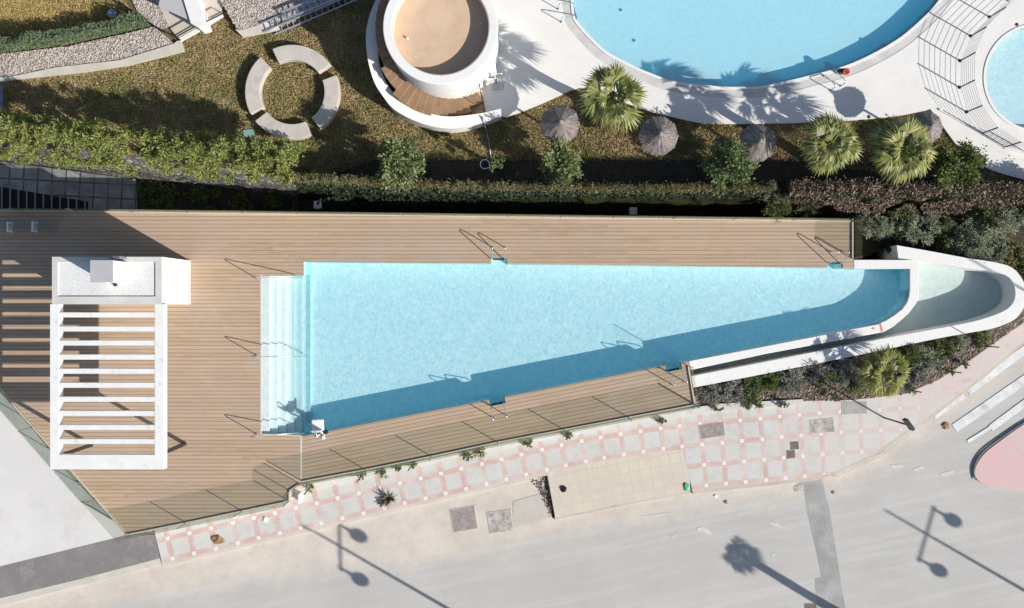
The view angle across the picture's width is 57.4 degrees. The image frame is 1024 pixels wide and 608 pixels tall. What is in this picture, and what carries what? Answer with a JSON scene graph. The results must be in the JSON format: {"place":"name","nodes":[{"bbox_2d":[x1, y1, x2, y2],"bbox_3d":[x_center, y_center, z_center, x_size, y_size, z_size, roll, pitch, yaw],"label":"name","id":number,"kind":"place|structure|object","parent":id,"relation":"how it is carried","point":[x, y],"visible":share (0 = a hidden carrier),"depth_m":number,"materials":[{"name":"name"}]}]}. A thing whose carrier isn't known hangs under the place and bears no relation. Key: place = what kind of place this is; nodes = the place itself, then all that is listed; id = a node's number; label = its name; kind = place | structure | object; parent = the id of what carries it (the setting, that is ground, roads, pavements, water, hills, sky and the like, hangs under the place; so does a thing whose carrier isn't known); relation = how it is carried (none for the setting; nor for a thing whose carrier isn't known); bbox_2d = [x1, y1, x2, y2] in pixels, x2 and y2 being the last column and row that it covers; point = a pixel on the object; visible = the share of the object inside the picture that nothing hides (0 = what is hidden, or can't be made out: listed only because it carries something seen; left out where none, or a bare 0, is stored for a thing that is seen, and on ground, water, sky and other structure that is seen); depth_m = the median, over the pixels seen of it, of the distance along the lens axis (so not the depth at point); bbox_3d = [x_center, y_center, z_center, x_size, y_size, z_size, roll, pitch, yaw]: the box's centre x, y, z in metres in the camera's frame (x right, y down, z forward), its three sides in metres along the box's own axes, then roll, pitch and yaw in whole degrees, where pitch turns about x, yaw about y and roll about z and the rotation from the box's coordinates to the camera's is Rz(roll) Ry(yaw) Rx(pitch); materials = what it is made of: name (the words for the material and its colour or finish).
{"place":"outdoors","nodes":[
{"label":"outdoors","id":0,"kind":"place"},
{"bbox_2d":[0,187,87,209],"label":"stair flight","id":1,"kind":"object","parent":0,"point":[14,198],"visible":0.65,"depth_m":41.08,"materials":[{"name":"black"}]},
{"bbox_2d":[0,388,125,565],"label":"terrace","id":2,"kind":"structure","parent":0,"point":[45,509],"depth_m":39.50,"materials":[{"name":"concrete"}]},
{"bbox_2d":[0,0,132,52],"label":"dry lawn","id":3,"kind":"structure","parent":0,"point":[35,47],"depth_m":38.98,"materials":[{"name":"plant"}]},
{"bbox_2d":[0,11,152,52],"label":"hedge strip","id":4,"kind":"object","parent":3,"relation":"on","point":[44,39],"visible":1,"depth_m":38.20,"materials":[{"name":"green plant"}]},
{"bbox_2d":[0,162,136,210],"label":"path","id":5,"kind":"structure","parent":0,"point":[101,192],"depth_m":41.09,"materials":[{"name":"tile"}]},
{"bbox_2d":[132,0,168,28],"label":"gravel","id":6,"kind":"structure","parent":0,"point":[143,7],"depth_m":38.89,"materials":[{"name":"grey gravel"}]},
{"bbox_2d":[156,0,223,37],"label":"patio","id":7,"kind":"structure","parent":0,"point":[177,24],"depth_m":38.88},
{"bbox_2d":[184,0,211,33],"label":"partition wall","id":8,"kind":"structure","parent":7,"relation":"on","point":[197,14],"depth_m":38.00,"materials":[{"name":"white paint"}]},
{"bbox_2d":[159,0,189,19],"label":"shade sail","id":9,"kind":"object","parent":8,"relation":"attached to","point":[177,7],"visible":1,"depth_m":38.10,"materials":[{"name":"white fabric"}]},
{"bbox_2d":[154,412,668,562],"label":"pavement","id":10,"kind":"structure","parent":0,"point":[330,504],"depth_m":39.50,"materials":[{"name":"tile"}]},
{"bbox_2d":[0,160,960,259],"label":"gully floor","id":11,"kind":"structure","parent":0,"point":[255,198],"depth_m":41.10,"materials":[{"name":"soil"}]},
{"bbox_2d":[0,146,309,195],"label":"retaining wall","id":12,"kind":"structure","parent":11,"relation":"on","point":[268,185],"depth_m":40.40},
{"bbox_2d":[137,180,299,212],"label":"ivy","id":13,"kind":"object","parent":11,"relation":"on","point":[152,204],"visible":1,"depth_m":40.92,"materials":[{"name":"green plant"}]},
{"bbox_2d":[0,308,1023,607],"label":"road","id":14,"kind":"structure","parent":0,"point":[908,536],"depth_m":39.62,"materials":[{"name":"grey asphalt"}]},
{"bbox_2d":[0,534,160,597],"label":"dark strip","id":15,"kind":"object","parent":14,"relation":"on","point":[65,566],"visible":0.88,"depth_m":39.49,"materials":[{"name":"concrete"}]},
{"bbox_2d":[0,558,161,605],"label":"kerb strip","id":16,"kind":"object","parent":14,"relation":"on","point":[62,586],"visible":1,"depth_m":39.50,"materials":[{"name":"concrete"}]},
{"bbox_2d":[162,472,546,565],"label":"kerb stones","id":17,"kind":"object","parent":14,"relation":"on","point":[353,519],"visible":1,"depth_m":39.51,"materials":[{"name":"beige concrete"}]},
{"bbox_2d":[450,505,477,532],"bbox_3d":[-2.020,9.107,39.629,1.091,0.062,1.004,-10,90,0],"label":"manhole cover","id":18,"kind":"object","parent":14,"relation":"on","point":[463,518],"visible":1,"depth_m":39.60,"materials":[{"name":"metal"}]},
{"bbox_2d":[487,509,513,533],"bbox_3d":[-0.493,9.210,39.629,1.048,0.062,0.929,-8,90,0],"label":"manhole cover","id":19,"kind":"object","parent":14,"relation":"on","point":[500,521],"visible":1,"depth_m":39.60,"materials":[{"name":"metal"}]},
{"bbox_2d":[513,494,550,527],"bbox_3d":[0.699,8.730,39.608,1.665,0.001,1.088,-16,90,0],"label":"concrete apron","id":20,"kind":"object","parent":14,"relation":"on","point":[530,509],"visible":1,"depth_m":39.61,"materials":[{"name":"grey concrete"}]},
{"bbox_2d":[304,399,802,488],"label":"planter kerb","id":21,"kind":"structure","parent":14,"relation":"on","point":[599,427],"depth_m":39.38,"materials":[{"name":"beige concrete"}]},
{"bbox_2d":[551,491,689,519],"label":"curb","id":22,"kind":"structure","parent":14,"relation":"on","point":[609,507],"depth_m":39.53,"materials":[{"name":"beige concrete"}]},
{"bbox_2d":[690,421,919,493],"bbox_3d":[12.042,6.545,39.588,10.679,0.164,1.989,-7,90,0],"label":"curb","id":23,"kind":"object","parent":14,"relation":"on","point":[804,479],"visible":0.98,"depth_m":39.51,"materials":[{"name":"beige concrete"}]},
{"bbox_2d":[794,479,844,607],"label":"road patch","id":24,"kind":"object","parent":14,"relation":"on","point":[829,591],"visible":1,"depth_m":39.61,"materials":[{"name":"grey asphalt"}]},
{"bbox_2d":[833,340,1023,477],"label":"gutter","id":25,"kind":"object","parent":14,"relation":"on","point":[930,416],"visible":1,"depth_m":39.59,"materials":[{"name":"beige concrete"}]},
{"bbox_2d":[952,375,1023,431],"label":"crossing stripe","id":26,"kind":"object","parent":14,"relation":"on","point":[988,404],"visible":1,"depth_m":39.60,"materials":[{"name":"white paint"}]},
{"bbox_2d":[968,346,1023,394],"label":"crossing stripe","id":27,"kind":"object","parent":14,"relation":"on","point":[1009,361],"visible":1,"depth_m":39.60,"materials":[{"name":"white paint"}]},
{"bbox_2d":[974,424,1023,489],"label":"traffic island","id":28,"kind":"structure","parent":14,"relation":"on","point":[1000,464],"depth_m":39.52,"materials":[{"name":"pink paint"}]},
{"bbox_2d":[0,0,1023,196],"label":"lawn","id":29,"kind":"structure","parent":0,"point":[130,4],"depth_m":39.00,"materials":[{"name":"green plant"}]},
{"bbox_2d":[0,106,152,180],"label":"hedge","id":30,"kind":"object","parent":29,"relation":"on","point":[44,129],"visible":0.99,"depth_m":36.36,"materials":[{"name":"green plant"}]},
{"bbox_2d":[0,26,173,76],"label":"gravel bed","id":31,"kind":"object","parent":29,"relation":"on","point":[78,52],"visible":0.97,"depth_m":38.90,"materials":[{"name":"grey gravel"}]},
{"bbox_2d":[0,41,184,81],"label":"bed kerb","id":32,"kind":"structure","parent":29,"relation":"on","point":[176,47],"depth_m":38.84,"materials":[{"name":"stone"}]},
{"bbox_2d":[132,125,307,189],"bbox_3d":[-11.380,-5.879,37.114,6.554,3.777,2.257,4,90,0],"label":"hedge","id":33,"kind":"object","parent":29,"relation":"on","point":[201,152],"visible":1,"depth_m":36.33,"materials":[{"name":"green plant"}]},
{"bbox_2d":[235,22,280,37],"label":"bed kerb","id":34,"kind":"structure","parent":29,"relation":"on","point":[254,31],"depth_m":38.66,"materials":[{"name":"concrete"}]},
{"bbox_2d":[245,57,271,115],"bbox_3d":[-10.547,-9.010,38.790,0.887,0.420,2.374,10,90,0],"label":"curved bench","id":35,"kind":"object","parent":29,"relation":"on","point":[260,71],"visible":1,"depth_m":38.58,"materials":[{"name":"concrete"}]},
{"bbox_2d":[221,0,336,29],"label":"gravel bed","id":36,"kind":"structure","parent":29,"relation":"on","point":[286,6],"depth_m":38.70,"materials":[{"name":"grey gravel"}]},
{"bbox_2d":[222,0,332,29],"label":"gravel top","id":37,"kind":"structure","parent":36,"relation":"on","point":[259,16],"depth_m":38.68,"materials":[{"name":"gravel"}]},
{"bbox_2d":[260,0,340,31],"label":"railing","id":38,"kind":"object","parent":37,"relation":"on","point":[295,18],"visible":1,"depth_m":38.58,"materials":[{"name":"silver metal"}]},
{"bbox_2d":[255,112,312,140],"bbox_3d":[-9.431,-7.292,38.790,2.374,0.420,0.887,14,90,0],"label":"curved bench","id":39,"kind":"object","parent":29,"relation":"on","point":[268,123],"visible":0.93,"depth_m":38.58,"materials":[{"name":"concrete"}]},
{"bbox_2d":[272,45,331,74],"bbox_3d":[-8.695,-10.192,38.790,2.454,0.420,0.909,14,90,0],"label":"curved bench","id":40,"kind":"object","parent":29,"relation":"on","point":[319,63],"visible":1,"depth_m":38.58,"materials":[{"name":"concrete"}]},
{"bbox_2d":[312,75,340,130],"bbox_3d":[-7.618,-8.333,38.790,0.873,0.420,2.320,16,90,0],"label":"curved bench","id":41,"kind":"object","parent":29,"relation":"on","point":[323,117],"visible":1,"depth_m":38.58,"materials":[{"name":"concrete"}]},
{"bbox_2d":[366,0,501,132],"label":"curved staircase","id":42,"kind":"structure","parent":29,"relation":"on","point":[407,100],"depth_m":37.76,"materials":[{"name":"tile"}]},
{"bbox_2d":[383,0,498,98],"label":"round tower","id":43,"kind":"structure","parent":29,"relation":"on","point":[448,49],"depth_m":36.12,"materials":[{"name":"white paint"}]},
{"bbox_2d":[539,105,579,142],"bbox_3d":[1.900,-7.132,37.730,1.636,2.540,1.548,0,90,0],"label":"thatched parasol","id":44,"kind":"object","parent":29,"relation":"on","point":[561,121],"visible":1,"depth_m":36.97,"materials":[{"name":"grey plant"}]},
{"bbox_2d":[576,59,649,132],"bbox_3d":[3.912,-7.965,37.142,2.851,3.771,2.591,17,90,0],"label":"fan palm","id":45,"kind":"object","parent":29,"relation":"on","point":[630,90],"visible":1,"depth_m":35.50,"materials":[{"name":"green plant"}]},
{"bbox_2d":[638,116,678,154],"bbox_3d":[5.799,-6.669,37.730,1.615,2.540,1.538,0,90,0],"label":"thatched parasol","id":46,"kind":"object","parent":29,"relation":"on","point":[658,135],"visible":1,"depth_m":36.98,"materials":[{"name":"grey plant"}]},
{"bbox_2d":[317,156,1001,188],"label":"planting soil","id":47,"kind":"structure","parent":29,"relation":"on","point":[613,169],"depth_m":38.99,"materials":[{"name":"brown soil"}]},
{"bbox_2d":[371,133,426,193],"bbox_3d":[-4.491,-5.493,37.364,2.306,3.280,2.343,0,90,0],"label":"bush","id":48,"kind":"object","parent":47,"relation":"on","point":[395,155],"visible":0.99,"depth_m":36.66,"materials":[{"name":"green plant"}]},
{"bbox_2d":[290,170,777,200],"bbox_3d":[0.793,-4.691,37.930,19.464,2.329,1.035,1,90,0],"label":"hedge","id":49,"kind":"object","parent":47,"relation":"on","point":[429,186],"visible":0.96,"depth_m":37.41,"materials":[{"name":"green plant"}]},
{"bbox_2d":[537,136,583,185],"bbox_3d":[1.957,-5.663,37.430,1.891,3.150,2.423,0,90,0],"label":"bush","id":50,"kind":"object","parent":47,"relation":"on","point":[560,158],"visible":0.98,"depth_m":36.63,"materials":[{"name":"green plant"}]},
{"bbox_2d":[697,132,760,197],"bbox_3d":[8.594,-5.545,37.516,2.353,2.978,2.630,37,90,0],"label":"bush","id":51,"kind":"object","parent":47,"relation":"on","point":[729,154],"visible":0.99,"depth_m":36.99,"materials":[{"name":"green plant"}]},
{"bbox_2d":[780,175,1023,203],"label":"hedge","id":52,"kind":"object","parent":47,"relation":"on","point":[823,188],"visible":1,"depth_m":37.63,"materials":[{"name":"brown plant"}]},
{"bbox_2d":[738,124,775,161],"bbox_3d":[9.703,-6.399,37.730,1.575,2.540,1.508,0,90,0],"label":"thatched parasol","id":53,"kind":"object","parent":29,"relation":"on","point":[760,139],"visible":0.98,"depth_m":36.96,"materials":[{"name":"grey plant"}]},
{"bbox_2d":[797,111,864,176],"bbox_3d":[12.037,-6.125,37.036,2.399,3.979,2.497,-23,90,0],"label":"fan palm","id":54,"kind":"object","parent":29,"relation":"on","point":[831,127],"visible":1,"depth_m":35.35,"materials":[{"name":"green plant"}]},
{"bbox_2d":[865,113,938,185],"bbox_3d":[15.045,-5.935,37.164,2.819,3.727,2.918,0,90,0],"label":"fan palm","id":55,"kind":"object","parent":29,"relation":"on","point":[890,152],"visible":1,"depth_m":35.66,"materials":[{"name":"green plant"}]},
{"bbox_2d":[909,111,942,142],"bbox_3d":[16.424,-6.999,37.730,1.359,2.540,1.298,0,90,0],"label":"thatched parasol","id":56,"kind":"object","parent":29,"relation":"on","point":[933,122],"visible":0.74,"depth_m":36.95,"materials":[{"name":"grey plant"}]},
{"bbox_2d":[930,137,992,196],"bbox_3d":[17.854,-5.433,37.714,2.477,2.584,2.507,0,90,0],"label":"bush","id":57,"kind":"object","parent":29,"relation":"on","point":[948,163],"visible":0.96,"depth_m":37.21,"materials":[{"name":"green plant"}]},
{"bbox_2d":[958,0,1023,151],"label":"surround","id":58,"kind":"object","parent":29,"relation":"on","point":[1000,10],"visible":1,"depth_m":38.10,"materials":[{"name":"white stone"}]},
{"bbox_2d":[986,28,1023,127],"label":"paddling pool basin","id":59,"kind":"object","parent":29,"relation":"in","point":[1005,77],"visible":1,"depth_m":39.22,"materials":[{"name":"paint"}]},
{"bbox_2d":[983,25,1023,130],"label":"paddling pool lip","id":60,"kind":"object","parent":59,"relation":"on","point":[998,113],"visible":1,"depth_m":38.83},
{"bbox_2d":[547,450,689,516],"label":"driveway","id":61,"kind":"structure","parent":0,"point":[602,483],"depth_m":39.50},
{"bbox_2d":[299,187,1023,213],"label":"embankment","id":62,"kind":"structure","parent":0,"point":[674,205],"depth_m":40.14,"materials":[{"name":"brown soil"}]},
{"bbox_2d":[319,187,865,219],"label":"ivy","id":63,"kind":"object","parent":62,"relation":"attached to","point":[436,203],"visible":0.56,"depth_m":40.38,"materials":[{"name":"green plant"}]},
{"bbox_2d":[757,187,794,222],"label":"bush","id":64,"kind":"object","parent":62,"relation":"on","point":[772,208],"visible":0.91,"depth_m":38.97,"materials":[{"name":"green plant"}]},
{"bbox_2d":[762,188,1023,216],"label":"red ground cover","id":65,"kind":"object","parent":62,"relation":"on","point":[955,204],"visible":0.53,"depth_m":39.17,"materials":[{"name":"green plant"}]},
{"bbox_2d":[479,0,1023,179],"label":"sun terrace","id":66,"kind":"structure","parent":0,"point":[545,55],"depth_m":38.86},
{"bbox_2d":[573,0,937,86],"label":"pool basin","id":67,"kind":"object","parent":66,"relation":"in","point":[739,43],"visible":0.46,"depth_m":39.44,"materials":[{"name":"liquid"}]},
{"bbox_2d":[562,0,951,97],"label":"pool coping","id":68,"kind":"object","parent":67,"relation":"on","point":[898,46],"visible":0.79,"depth_m":38.88,"materials":[{"name":"white stone"}]},
{"bbox_2d":[571,0,941,89],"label":"pool lip","id":69,"kind":"object","parent":68,"relation":"on","point":[756,87],"visible":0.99,"depth_m":38.84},
{"bbox_2d":[664,388,919,489],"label":"pavement widening","id":70,"kind":"structure","parent":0,"point":[752,446],"depth_m":39.50,"materials":[{"name":"tile"}]},
{"bbox_2d":[698,421,725,439],"bbox_3d":[8.450,5.336,39.515,1.097,0.062,0.613,-9,90,0],"label":"manhole cover","id":71,"kind":"object","parent":70,"relation":"on","point":[712,430],"visible":1,"depth_m":39.48,"materials":[{"name":"metal"}]},
{"bbox_2d":[809,418,835,433],"bbox_3d":[13.095,5.140,39.515,1.064,0.062,0.608,-5,90,0],"label":"manhole cover","id":72,"kind":"object","parent":70,"relation":"on","point":[825,425],"visible":1,"depth_m":39.48,"materials":[{"name":"stone"}]},
{"bbox_2d":[842,402,867,414],"bbox_3d":[14.459,4.401,39.515,1.084,0.062,0.554,0,90,0],"label":"manhole cover","id":73,"kind":"object","parent":70,"relation":"on","point":[848,408],"visible":1,"depth_m":39.48,"materials":[{"name":"metal"}]},
{"bbox_2d":[690,263,1000,372],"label":"channel floor","id":74,"kind":"structure","parent":0,"point":[947,295],"depth_m":40.12,"materials":[{"name":"paint"}]},
{"bbox_2d":[691,245,1023,387],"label":"channel wall","id":75,"kind":"structure","parent":74,"relation":"on","point":[1009,307],"depth_m":38.97,"materials":[{"name":"white concrete"}]},
{"bbox_2d":[696,314,1023,406],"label":"planted bed","id":76,"kind":"object","parent":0,"point":[997,336],"visible":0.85,"depth_m":39.47,"materials":[{"name":"grey stone"}]},
{"bbox_2d":[698,383,726,405],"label":"bush","id":77,"kind":"object","parent":76,"relation":"on","point":[710,396],"visible":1,"depth_m":39.08,"materials":[{"name":"grey plant"}]},
{"bbox_2d":[717,379,746,406],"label":"bush","id":78,"kind":"object","parent":76,"relation":"on","point":[729,389],"visible":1,"depth_m":39.13,"materials":[{"name":"grey plant"}]},
{"bbox_2d":[739,375,765,396],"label":"bush","id":79,"kind":"object","parent":76,"relation":"on","point":[752,383],"visible":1,"depth_m":39.13,"materials":[{"name":"green plant"}]},
{"bbox_2d":[774,367,808,396],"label":"bush","id":80,"kind":"object","parent":76,"relation":"on","point":[787,380],"visible":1,"depth_m":39.03,"materials":[{"name":"grey plant"}]},
{"bbox_2d":[799,358,832,381],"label":"bush","id":81,"kind":"object","parent":76,"relation":"on","point":[817,372],"visible":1,"depth_m":39.00,"materials":[{"name":"grey plant"}]},
{"bbox_2d":[831,358,857,391],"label":"bush","id":82,"kind":"object","parent":76,"relation":"on","point":[844,372],"visible":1,"depth_m":39.03,"materials":[{"name":"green plant"}]},
{"bbox_2d":[855,342,913,397],"bbox_3d":[15.157,2.732,38.550,2.231,2.015,2.392,0,90,0],"label":"fan palm","id":83,"kind":"object","parent":76,"relation":"on","point":[869,370],"visible":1,"depth_m":37.89,"materials":[{"name":"green plant"}]},
{"bbox_2d":[910,343,945,373],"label":"bush","id":84,"kind":"object","parent":76,"relation":"on","point":[932,362],"visible":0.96,"depth_m":39.04,"materials":[{"name":"green plant"}]},
{"bbox_2d":[926,337,955,361],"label":"bush","id":85,"kind":"object","parent":76,"relation":"on","point":[948,349],"visible":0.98,"depth_m":39.12,"materials":[{"name":"green plant"}]},
{"bbox_2d":[847,214,1023,277],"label":"soil slope","id":86,"kind":"structure","parent":0,"point":[863,246],"depth_m":40.20,"materials":[{"name":"brown soil"}]},
{"bbox_2d":[856,209,896,239],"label":"bush","id":87,"kind":"object","parent":86,"relation":"on","point":[868,220],"visible":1,"depth_m":39.44,"materials":[{"name":"green plant"}]},
{"bbox_2d":[872,228,904,253],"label":"bush","id":88,"kind":"object","parent":86,"relation":"on","point":[895,239],"visible":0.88,"depth_m":39.67,"materials":[{"name":"green plant"}]},
{"bbox_2d":[895,209,941,246],"bbox_3d":[17.156,-3.220,39.563,2.080,1.300,1.676,0,90,0],"label":"bush","id":89,"kind":"object","parent":86,"relation":"on","point":[928,220],"visible":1,"depth_m":39.38,"materials":[{"name":"green plant"}]},
{"bbox_2d":[927,213,957,239],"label":"bush","id":90,"kind":"object","parent":86,"relation":"on","point":[948,224],"visible":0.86,"depth_m":39.54,"materials":[{"name":"green plant"}]},
{"bbox_2d":[945,217,994,263],"bbox_3d":[19.304,-2.638,39.453,2.093,1.522,2.054,0,90,0],"label":"bush","id":91,"kind":"object","parent":86,"relation":"on","point":[975,244],"visible":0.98,"depth_m":39.31,"materials":[{"name":"green plant"}]},
{"bbox_2d":[968,205,1023,248],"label":"bush","id":92,"kind":"object","parent":86,"relation":"on","point":[1010,227],"visible":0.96,"depth_m":39.18,"materials":[{"name":"green plant"}]},
{"bbox_2d":[1001,240,1023,267],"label":"bush","id":93,"kind":"object","parent":86,"relation":"on","point":[1010,259],"visible":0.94,"depth_m":39.70,"materials":[{"name":"green plant"}]},
{"bbox_2d":[919,324,1023,420],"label":"pink path","id":94,"kind":"structure","parent":0,"point":[937,394],"depth_m":39.51,"materials":[{"name":"concrete"}]},
{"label":"podium","id":95,"kind":"structure","parent":0,"visible":0},
{"bbox_2d":[0,209,852,534],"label":"timber deck","id":96,"kind":"structure","parent":95,"relation":"on","point":[222,461],"depth_m":39.00,"materials":[{"name":"brown wood"}]},
{"bbox_2d":[0,220,59,231],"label":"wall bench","id":97,"kind":"object","parent":96,"relation":"on","point":[9,224],"depth_m":38.66,"materials":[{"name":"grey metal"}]},
{"bbox_2d":[0,389,126,540],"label":"glass railing","id":98,"kind":"object","parent":96,"relation":"on","point":[70,470],"visible":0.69,"depth_m":38.93,"materials":[{"name":"clear glass"}]},
{"bbox_2d":[50,256,189,468],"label":"pavilion","id":99,"kind":"structure","parent":96,"relation":"on","point":[160,283],"depth_m":35.81,"materials":[{"name":"white paint"}]},
{"bbox_2d":[260,275,299,436],"bbox_3d":[-9.656,2.151,39.017,1.667,0.046,6.747,0,90,0],"label":"pool edge","id":100,"kind":"object","parent":96,"relation":"on","point":[261,363],"visible":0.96,"depth_m":38.99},
{"bbox_2d":[0,208,861,221],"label":"glass railing","id":101,"kind":"object","parent":96,"relation":"on","point":[295,213],"visible":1,"depth_m":38.93,"materials":[{"name":"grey glass"}]},
{"bbox_2d":[262,258,908,435],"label":"pool basin","id":102,"kind":"object","parent":96,"relation":"in","point":[392,340],"visible":0.77,"depth_m":40.08,"materials":[{"name":"paint"}]},
{"bbox_2d":[262,276,310,432],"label":"pool steps","id":103,"kind":"structure","parent":102,"relation":"on","point":[286,331],"depth_m":39.57,"materials":[{"name":"white tile"}]},
{"bbox_2d":[689,260,918,369],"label":"overflow wall","id":104,"kind":"structure","parent":102,"relation":"on","point":[905,310],"depth_m":38.99,"materials":[{"name":"white concrete"}]},
{"bbox_2d":[302,361,695,481],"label":"timber deck","id":105,"kind":"structure","parent":95,"relation":"on","point":[399,439],"depth_m":39.00,"materials":[{"name":"brown wood"}]},
{"bbox_2d":[296,404,699,486],"bbox_3d":[-0.570,5.779,38.435,16.664,1.130,0.108,-11,90,0],"label":"glass railing","id":106,"kind":"object","parent":105,"relation":"on","point":[629,417],"visible":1,"depth_m":38.93,"materials":[{"name":"clear glass"}]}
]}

